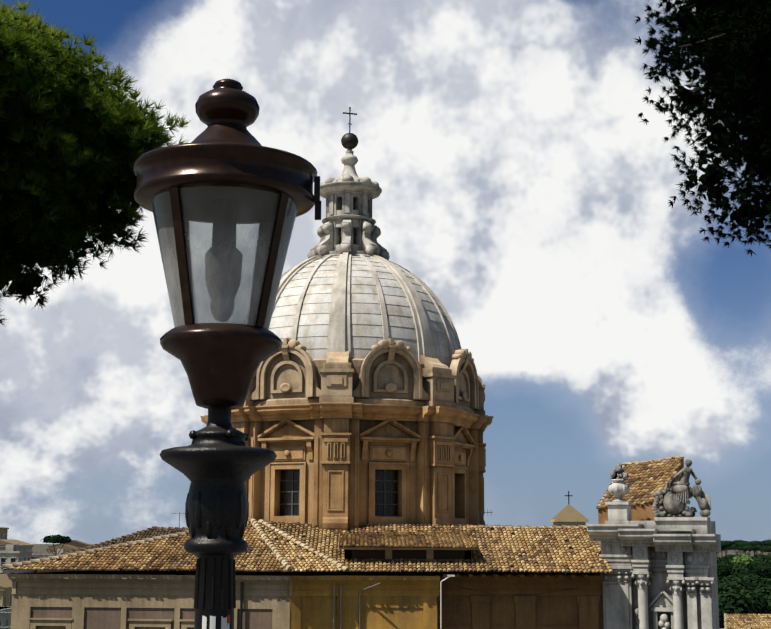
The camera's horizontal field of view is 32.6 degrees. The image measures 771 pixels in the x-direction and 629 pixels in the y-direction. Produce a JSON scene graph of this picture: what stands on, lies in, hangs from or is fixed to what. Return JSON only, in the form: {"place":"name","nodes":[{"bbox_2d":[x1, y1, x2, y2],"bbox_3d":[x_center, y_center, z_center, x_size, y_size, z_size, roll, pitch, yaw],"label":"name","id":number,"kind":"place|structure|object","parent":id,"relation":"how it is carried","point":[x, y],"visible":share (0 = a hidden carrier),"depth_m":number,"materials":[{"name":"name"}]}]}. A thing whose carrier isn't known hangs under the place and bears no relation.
{"place":"outdoors","nodes":[
{"label":"outdoors","id":0,"kind":"place"},
{"bbox_2d":[7,570,603,628],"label":"church walls","id":1,"kind":"structure","parent":0,"point":[97,599],"depth_m":59.27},
{"bbox_2d":[1,518,613,572],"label":"church roofs","id":2,"kind":"structure","parent":1,"relation":"on","point":[288,547],"depth_m":61.07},
{"bbox_2d":[200,402,492,530],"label":"dome drum","id":3,"kind":"object","parent":2,"relation":"on","point":[334,466],"visible":0.71,"depth_m":66.68,"materials":[{"name":"brown stone"}]},
{"bbox_2d":[244,338,484,414],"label":"dome attic","id":4,"kind":"object","parent":3,"relation":"on","point":[390,371],"visible":0.75,"depth_m":67.17,"materials":[{"name":"beige stone"}]},
{"bbox_2d":[269,252,460,366],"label":"church dome","id":5,"kind":"structure","parent":4,"relation":"on","point":[358,306],"depth_m":69.20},
{"bbox_2d":[307,107,389,259],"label":"lantern cupola","id":6,"kind":"object","parent":5,"relation":"on","point":[349,226],"visible":0.83,"depth_m":73.93,"materials":[{"name":"white stone"}]},
{"bbox_2d":[0,0,770,543],"label":"sky","id":7,"kind":"structure","parent":0,"point":[509,153],"materials":[{"name":"white"}]},
{"bbox_2d":[32,544,770,557],"bbox_3d":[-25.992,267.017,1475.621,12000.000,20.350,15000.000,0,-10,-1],"label":"terrain","id":8,"kind":"structure","parent":0,"point":[40,548],"depth_m":3344.15,"materials":[{"name":"green plant"}]},
{"bbox_2d":[0,527,93,628],"bbox_3d":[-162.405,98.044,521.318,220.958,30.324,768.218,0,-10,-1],"label":"distant city buildings","id":9,"kind":"structure","parent":8,"relation":"on","point":[13,550],"depth_m":312.48,"materials":[{"name":"stone"}]},
{"bbox_2d":[0,0,190,327],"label":"pine tree","id":10,"kind":"object","parent":8,"relation":"on","point":[75,143],"visible":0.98,"depth_m":19.20,"materials":[{"name":"green plant"}]},
{"bbox_2d":[171,491,588,594],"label":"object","id":11,"kind":"object","parent":8,"relation":"on","point":[568,515],"visible":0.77,"depth_m":148.32,"materials":[{"name":"beige stone"}]},
{"bbox_2d":[41,534,770,628],"bbox_3d":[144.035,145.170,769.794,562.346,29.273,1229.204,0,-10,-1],"label":"distant trees","id":12,"kind":"object","parent":8,"relation":"on","point":[744,583],"visible":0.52,"depth_m":505.12,"materials":[{"name":"green plant"}]},
{"bbox_2d":[634,0,770,256],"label":"broadleaf tree","id":13,"kind":"object","parent":8,"relation":"on","point":[727,43],"visible":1,"depth_m":14.25,"materials":[{"name":"green plant"}]},
{"bbox_2d":[724,613,770,628],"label":"tiled roof","id":14,"kind":"structure","parent":8,"relation":"on","point":[748,621],"depth_m":112.26,"materials":[{"name":"tile"}]},
{"bbox_2d":[577,459,720,628],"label":"church facade","id":15,"kind":"structure","parent":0,"point":[659,555],"depth_m":59.95,"materials":[{"name":"white stone"}]},
{"bbox_2d":[596,455,683,508],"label":"tiled roof","id":16,"kind":"structure","parent":15,"relation":"on","point":[645,481],"depth_m":65.63,"materials":[{"name":"brown tile"}]},
{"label":"terrace paving","id":17,"kind":"structure","parent":0,"visible":0},
{"bbox_2d":[133,79,320,628],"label":"street lamp","id":18,"kind":"object","parent":17,"relation":"on","point":[225,172],"visible":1,"depth_m":3.31,"materials":[{"name":"metal"}]}
]}

